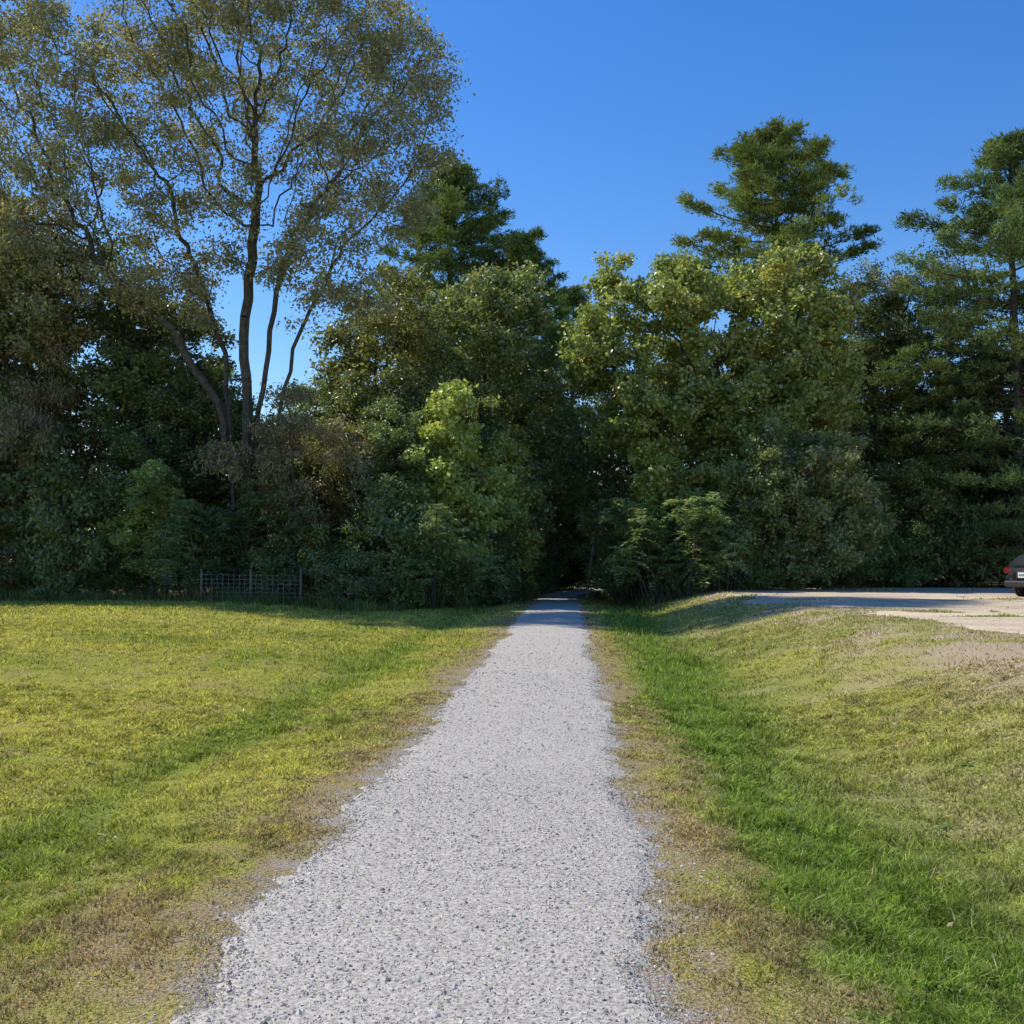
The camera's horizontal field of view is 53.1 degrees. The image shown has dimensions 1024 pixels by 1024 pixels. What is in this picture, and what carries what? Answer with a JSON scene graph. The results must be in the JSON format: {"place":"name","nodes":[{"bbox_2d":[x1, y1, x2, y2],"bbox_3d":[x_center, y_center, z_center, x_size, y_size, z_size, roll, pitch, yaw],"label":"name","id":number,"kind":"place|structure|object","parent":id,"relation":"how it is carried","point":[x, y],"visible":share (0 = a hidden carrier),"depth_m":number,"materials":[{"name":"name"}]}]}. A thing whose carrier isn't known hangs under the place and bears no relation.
{"place":"outdoors","nodes":[
{"label":"outdoors","id":0,"kind":"place"},
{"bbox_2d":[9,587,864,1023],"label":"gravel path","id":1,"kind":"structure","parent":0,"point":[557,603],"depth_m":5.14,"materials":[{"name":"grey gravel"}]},
{"bbox_2d":[0,575,1023,1023],"bbox_3d":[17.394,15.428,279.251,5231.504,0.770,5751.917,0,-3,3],"label":"ground","id":2,"kind":"structure","parent":0,"point":[670,853],"depth_m":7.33,"materials":[{"name":"green plant"}]},
{"bbox_2d":[0,536,81,593],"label":"shrub","id":3,"kind":"object","parent":2,"relation":"on","point":[16,577],"visible":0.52,"depth_m":38.71,"materials":[{"name":"green plant"}]},
{"bbox_2d":[0,189,90,529],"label":"deciduous tree","id":4,"kind":"object","parent":2,"relation":"on","point":[5,464],"visible":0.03,"depth_m":41.85,"materials":[{"name":"green plant"}]},
{"bbox_2d":[0,336,100,574],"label":"withered tree","id":5,"kind":"object","parent":2,"relation":"on","point":[35,400],"visible":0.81,"depth_m":39.34,"materials":[{"name":"brown plant"}]},
{"bbox_2d":[0,206,115,591],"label":"sparse tree","id":6,"kind":"object","parent":2,"relation":"on","point":[22,356],"visible":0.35,"depth_m":39.94,"materials":[{"name":"green plant"}]},
{"bbox_2d":[10,478,134,600],"bbox_3d":[-16.570,1.123,38.979,4.569,4.738,5.464,0,-3,3],"label":"shrub","id":7,"kind":"object","parent":2,"relation":"on","point":[64,557],"visible":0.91,"depth_m":37.89,"materials":[{"name":"green plant"}]},
{"bbox_2d":[0,224,187,591],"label":"deciduous tree","id":8,"kind":"object","parent":2,"relation":"on","point":[94,375],"visible":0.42,"depth_m":40.22,"materials":[{"name":"green plant"}]},
{"bbox_2d":[83,545,167,596],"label":"shrub","id":9,"kind":"object","parent":2,"relation":"on","point":[113,580],"visible":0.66,"depth_m":38.88,"materials":[{"name":"green plant"}]},
{"bbox_2d":[90,459,201,592],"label":"young green tree","id":10,"kind":"object","parent":2,"relation":"on","point":[126,536],"visible":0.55,"depth_m":38.14,"materials":[{"name":"green plant"}]},
{"bbox_2d":[67,282,269,594],"bbox_3d":[-14.605,-3.301,44.457,9.690,13.773,7.506,-1,-3,26],"label":"deciduous tree","id":11,"kind":"object","parent":2,"relation":"on","point":[189,334],"visible":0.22,"depth_m":42.75,"materials":[{"name":"green plant"}]},
{"bbox_2d":[83,343,296,593],"bbox_3d":[-12.879,-1.461,41.696,9.443,10.045,6.371,3,-4,-44],"label":"deciduous tree","id":12,"kind":"object","parent":2,"relation":"on","point":[133,453],"visible":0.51,"depth_m":40.20,"materials":[{"name":"green plant"}]},
{"bbox_2d":[141,502,262,600],"bbox_3d":[-11.511,1.531,38.576,4.205,3.790,4.201,0,-3,3],"label":"shrub","id":13,"kind":"object","parent":2,"relation":"on","point":[172,581],"visible":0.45,"depth_m":37.45,"materials":[{"name":"green plant"}]},
{"bbox_2d":[114,474,291,599],"bbox_3d":[-11.055,0.975,37.649,6.114,4.642,5.307,2,-4,-37],"label":"sumac shrub","id":14,"kind":"object","parent":2,"relation":"on","point":[241,503],"visible":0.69,"depth_m":37.21,"materials":[{"name":"green plant"}]},
{"bbox_2d":[0,0,474,589],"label":"tall deciduous tree","id":15,"kind":"object","parent":2,"relation":"on","point":[186,62],"visible":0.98,"depth_m":38.53,"materials":[{"name":"green plant"}]},
{"bbox_2d":[200,569,301,603],"bbox_3d":[-9.141,2.715,35.810,3.695,1.450,0.101,0,-3,6],"label":"wire fence","id":16,"kind":"object","parent":2,"relation":"on","point":[250,579],"visible":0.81,"depth_m":35.77,"materials":[{"name":"black metal"}]},
{"bbox_2d":[201,511,320,596],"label":"sumac shrub","id":17,"kind":"object","parent":2,"relation":"on","point":[230,519],"visible":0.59,"depth_m":36.79,"materials":[{"name":"green plant"}]},
{"bbox_2d":[238,544,310,600],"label":"shrub","id":18,"kind":"object","parent":2,"relation":"on","point":[266,583],"visible":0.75,"depth_m":36.25,"materials":[{"name":"green plant"}]},
{"bbox_2d":[181,377,378,553],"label":"withered tree","id":19,"kind":"object","parent":2,"relation":"on","point":[280,432],"visible":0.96,"depth_m":37.51,"materials":[{"name":"brown plant"}]},
{"bbox_2d":[255,521,362,599],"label":"shrub","id":20,"kind":"object","parent":2,"relation":"on","point":[312,544],"visible":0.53,"depth_m":36.55,"materials":[{"name":"green plant"}]},
{"bbox_2d":[258,378,388,571],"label":"deciduous tree","id":21,"kind":"object","parent":2,"relation":"on","point":[321,399],"visible":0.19,"depth_m":42.44,"materials":[{"name":"green plant"}]},
{"bbox_2d":[269,416,418,558],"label":"deciduous tree","id":22,"kind":"object","parent":2,"relation":"on","point":[332,496],"visible":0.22,"depth_m":39.53,"materials":[{"name":"green plant"}]},
{"bbox_2d":[306,549,398,607],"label":"shrub","id":23,"kind":"object","parent":2,"relation":"on","point":[352,588],"visible":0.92,"depth_m":35.50,"materials":[{"name":"green plant"}]},
{"bbox_2d":[0,579,771,613],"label":"tall grass","id":24,"kind":"structure","parent":2,"relation":"on","point":[306,599],"depth_m":36.41,"materials":[{"name":"green plant"}]},
{"bbox_2d":[300,259,489,542],"bbox_3d":[-6.038,-3.402,45.837,8.245,14.732,12.221,1,-3,-23],"label":"deciduous tree","id":25,"kind":"object","parent":2,"relation":"on","point":[354,364],"visible":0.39,"depth_m":43.84,"materials":[{"name":"green plant"}]},
{"bbox_2d":[331,490,460,607],"bbox_3d":[-4.371,1.470,38.002,5.172,4.422,4.958,0,-3,3],"label":"shrub","id":26,"kind":"object","parent":2,"relation":"on","point":[398,551],"visible":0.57,"depth_m":36.90,"materials":[{"name":"green plant"}]},
{"bbox_2d":[342,393,483,572],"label":"deciduous tree","id":27,"kind":"object","parent":2,"relation":"on","point":[380,436],"visible":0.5,"depth_m":39.39,"materials":[{"name":"green plant"}]},
{"bbox_2d":[378,549,479,608],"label":"shrub","id":28,"kind":"object","parent":2,"relation":"on","point":[458,589],"visible":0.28,"depth_m":38.32,"materials":[{"name":"green plant"}]},
{"bbox_2d":[361,503,512,610],"bbox_3d":[-3.004,1.673,37.609,4.458,3.900,5.136,2,-4,-39],"label":"sumac shrub","id":29,"kind":"object","parent":2,"relation":"on","point":[425,549],"visible":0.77,"depth_m":36.67,"materials":[{"name":"green plant"}]},
{"bbox_2d":[343,157,561,527],"bbox_3d":[-3.775,-7.864,59.474,13.584,24.910,13.968,0,-3,3],"label":"white pine tree","id":30,"kind":"object","parent":2,"relation":"on","point":[452,192],"visible":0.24,"depth_m":57.57,"materials":[{"name":"green plant"}]},
{"bbox_2d":[394,376,522,606],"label":"young green tree","id":31,"kind":"object","parent":2,"relation":"on","point":[445,402],"visible":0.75,"depth_m":39.29,"materials":[{"name":"green plant"}]},
{"bbox_2d":[372,259,593,547],"bbox_3d":[-1.085,-3.959,47.001,10.767,16.204,8.340,2,-3,-34],"label":"deciduous tree","id":32,"kind":"object","parent":2,"relation":"on","point":[491,338],"visible":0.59,"depth_m":46.65,"materials":[{"name":"green plant"}]},
{"bbox_2d":[446,527,527,606],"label":"shrub","id":33,"kind":"object","parent":2,"relation":"on","point":[488,588],"visible":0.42,"depth_m":41.77,"materials":[{"name":"green plant"}]},
{"bbox_2d":[460,429,548,572],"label":"young green tree","id":34,"kind":"object","parent":2,"relation":"on","point":[502,446],"visible":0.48,"depth_m":43.58,"materials":[{"name":"green plant"}]},
{"bbox_2d":[0,401,1012,587],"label":"distant trees","id":35,"kind":"object","parent":2,"relation":"on","point":[6,559],"visible":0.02,"depth_m":60.87,"materials":[{"name":"green plant"}]},
{"bbox_2d":[463,533,551,596],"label":"shrub","id":36,"kind":"object","parent":2,"relation":"on","point":[540,563],"visible":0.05,"depth_m":50.09,"materials":[{"name":"green plant"}]},
{"bbox_2d":[0,600,1022,989],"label":"fallen leaves","id":37,"kind":"object","parent":2,"relation":"on","point":[580,694],"visible":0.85,"depth_m":11.56,"materials":[{"name":"brown plant"}]},
{"bbox_2d":[66,710,974,998],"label":"dandelion weeds","id":38,"kind":"object","parent":2,"relation":"on","point":[934,982],"visible":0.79,"depth_m":4.33,"materials":[{"name":"green plant"}]},
{"bbox_2d":[443,228,598,559],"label":"white pine tree","id":39,"kind":"object","parent":2,"relation":"on","point":[535,255],"visible":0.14,"depth_m":62.48,"materials":[{"name":"green plant"}]},
{"bbox_2d":[508,506,537,580],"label":"young green tree","id":40,"kind":"object","parent":2,"relation":"on","point":[528,559],"visible":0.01,"depth_m":49.02,"materials":[{"name":"green plant"}]},
{"bbox_2d":[506,561,541,601],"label":"shrub","id":41,"kind":"object","parent":2,"relation":"on","point":[526,587],"visible":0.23,"depth_m":45.23,"materials":[{"name":"green plant"}]},
{"bbox_2d":[460,354,591,529],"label":"deciduous tree","id":42,"kind":"object","parent":2,"relation":"on","point":[558,514],"visible":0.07,"depth_m":52.62,"materials":[{"name":"green plant"}]},
{"bbox_2d":[544,475,596,589],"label":"young green tree","id":43,"kind":"object","parent":2,"relation":"on","point":[565,545],"visible":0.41,"depth_m":61.02,"materials":[{"name":"green plant"}]},
{"bbox_2d":[547,532,604,590],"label":"shrub","id":44,"kind":"object","parent":2,"relation":"on","point":[564,581],"visible":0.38,"depth_m":61.77,"materials":[{"name":"green plant"}]},
{"bbox_2d":[535,283,636,584],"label":"white pine tree","id":45,"kind":"object","parent":2,"relation":"on","point":[577,297],"visible":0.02,"depth_m":78.42,"materials":[{"name":"green plant"}]},
{"bbox_2d":[586,445,605,597],"bbox_3d":[4.076,0.417,49.893,1.000,7.556,0.140,0,-3,3],"label":"birch trunk","id":46,"kind":"object","parent":2,"relation":"on","point":[590,564],"visible":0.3,"depth_m":49.78,"materials":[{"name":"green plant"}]},
{"bbox_2d":[589,494,630,566],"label":"young green tree","id":47,"kind":"object","parent":2,"relation":"on","point":[596,550],"visible":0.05,"depth_m":50.97,"materials":[{"name":"green plant"}]},
{"bbox_2d":[586,538,658,600],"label":"shrub","id":48,"kind":"object","parent":2,"relation":"on","point":[595,573],"visible":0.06,"depth_m":47.89,"materials":[{"name":"green plant"}]},
{"bbox_2d":[540,359,739,551],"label":"deciduous tree","id":49,"kind":"object","parent":2,"relation":"on","point":[596,461],"visible":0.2,"depth_m":48.99,"materials":[{"name":"green plant"}]},
{"bbox_2d":[572,507,710,605],"bbox_3d":[5.154,1.916,42.773,4.670,4.085,5.380,1,-3,-28],"label":"sumac shrub","id":50,"kind":"object","parent":2,"relation":"on","point":[629,579],"visible":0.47,"depth_m":43.07,"materials":[{"name":"green plant"}]},
{"bbox_2d":[611,444,688,594],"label":"young green tree","id":51,"kind":"object","parent":2,"relation":"on","point":[652,500],"visible":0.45,"depth_m":42.71,"materials":[{"name":"green plant"}]},
{"bbox_2d":[592,491,737,602],"bbox_3d":[5.990,1.426,40.325,5.636,4.271,5.023,0,-3,3],"label":"sumac shrub","id":52,"kind":"object","parent":2,"relation":"on","point":[708,512],"visible":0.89,"depth_m":39.82,"materials":[{"name":"green plant"}]},
{"bbox_2d":[641,546,710,597],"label":"shrub","id":53,"kind":"object","parent":2,"relation":"on","point":[669,583],"visible":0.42,"depth_m":40.82,"materials":[{"name":"green plant"}]},
{"bbox_2d":[647,502,760,590],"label":"shrub","id":54,"kind":"object","parent":2,"relation":"on","point":[675,529],"visible":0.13,"depth_m":41.42,"materials":[{"name":"green plant"}]},
{"bbox_2d":[552,238,873,513],"bbox_3d":[8.932,-4.324,45.285,14.305,15.668,8.210,0,-3,3],"label":"maple tree","id":55,"kind":"object","parent":2,"relation":"on","point":[676,304],"visible":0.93,"depth_m":43.96,"materials":[{"name":"green plant"}]},
{"bbox_2d":[655,499,776,592],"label":"sumac shrub","id":56,"kind":"object","parent":2,"relation":"on","point":[732,554],"visible":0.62,"depth_m":40.14,"materials":[{"name":"green plant"}]},
{"bbox_2d":[670,455,790,577],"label":"young maple tree","id":57,"kind":"object","parent":2,"relation":"on","point":[711,483],"visible":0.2,"depth_m":42.21,"materials":[{"name":"green plant"}]},
{"bbox_2d":[737,539,810,589],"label":"shrub","id":58,"kind":"object","parent":2,"relation":"on","point":[781,582],"visible":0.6,"depth_m":40.75,"materials":[{"name":"green plant"}]},
{"bbox_2d":[668,112,931,566],"bbox_3d":[14.877,-8.781,55.610,13.622,25.419,14.337,0,-3,3],"label":"white pine tree","id":59,"kind":"object","parent":2,"relation":"on","point":[761,159],"visible":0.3,"depth_m":54.43,"materials":[{"name":"green plant"}]},
{"bbox_2d":[704,414,901,588],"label":"young maple tree","id":60,"kind":"object","parent":2,"relation":"on","point":[857,500],"visible":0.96,"depth_m":40.52,"materials":[{"name":"green plant"}]},
{"bbox_2d":[800,533,879,588],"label":"shrub","id":61,"kind":"object","parent":2,"relation":"on","point":[816,582],"visible":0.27,"depth_m":42.65,"materials":[{"name":"green plant"}]},
{"bbox_2d":[766,349,916,585],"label":"deciduous tree","id":62,"kind":"object","parent":2,"relation":"on","point":[876,402],"visible":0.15,"depth_m":48.50,"materials":[{"name":"green plant"}]},
{"bbox_2d":[814,485,902,588],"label":"shrub","id":63,"kind":"object","parent":2,"relation":"on","point":[872,577],"visible":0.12,"depth_m":44.78,"materials":[{"name":"green plant"}]},
{"bbox_2d":[702,587,1023,633],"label":"gravel parking lot","id":64,"kind":"structure","parent":2,"relation":"on","point":[919,597],"depth_m":28.83,"materials":[{"name":"beige gravel"}]},
{"bbox_2d":[1004,553,1023,595],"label":"parked car","id":65,"kind":"object","parent":64,"relation":"on","point":[1014,573],"visible":1,"depth_m":32.84,"materials":[{"name":"paint"}]},
{"bbox_2d":[820,238,975,585],"bbox_3d":[18.951,-4.890,49.268,7.260,16.887,6.425,2,-4,-40],"label":"sparse tree","id":66,"kind":"object","parent":2,"relation":"on","point":[896,277],"visible":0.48,"depth_m":49.07,"materials":[{"name":"green plant"}]},
{"bbox_2d":[870,522,935,587],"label":"shrub","id":67,"kind":"object","parent":2,"relation":"on","point":[901,565],"visible":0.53,"depth_m":45.19,"materials":[{"name":"green plant"}]},
{"bbox_2d":[820,293,1000,585],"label":"white pine tree","id":68,"kind":"object","parent":2,"relation":"on","point":[894,355],"visible":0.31,"depth_m":47.60,"materials":[{"name":"green plant"}]},
{"bbox_2d":[859,383,996,585],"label":"deciduous tree","id":69,"kind":"object","parent":2,"relation":"on","point":[916,472],"visible":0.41,"depth_m":46.77,"materials":[{"name":"green plant"}]},
{"bbox_2d":[880,485,1005,587],"bbox_3d":[19.205,1.200,46.368,5.712,4.738,5.271,0,-3,3],"label":"shrub","id":70,"kind":"object","parent":2,"relation":"on","point":[942,566],"visible":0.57,"depth_m":45.33,"materials":[{"name":"green plant"}]},
{"bbox_2d":[869,126,1023,564],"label":"white pine tree","id":71,"kind":"object","parent":2,"relation":"on","point":[1004,152],"visible":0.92,"depth_m":45.74,"materials":[{"name":"green plant"}]},
{"bbox_2d":[928,341,1023,544],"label":"deciduous tree","id":72,"kind":"object","parent":2,"relation":"on","point":[1003,400],"visible":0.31,"depth_m":46.97,"materials":[{"name":"green plant"}]},
{"bbox_2d":[937,529,1023,587],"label":"shrub","id":73,"kind":"object","parent":2,"relation":"on","point":[974,583],"visible":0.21,"depth_m":45.98,"materials":[{"name":"green plant"}]},
{"bbox_2d":[967,218,1023,454],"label":"white pine tree","id":74,"kind":"object","parent":2,"relation":"on","point":[1006,311],"visible":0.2,"depth_m":48.44,"materials":[{"name":"green plant"}]},
{"bbox_2d":[0,0,1023,563],"label":"sky","id":75,"kind":"structure","parent":0,"point":[594,115],"materials":[{"name":"blue"}]}
]}

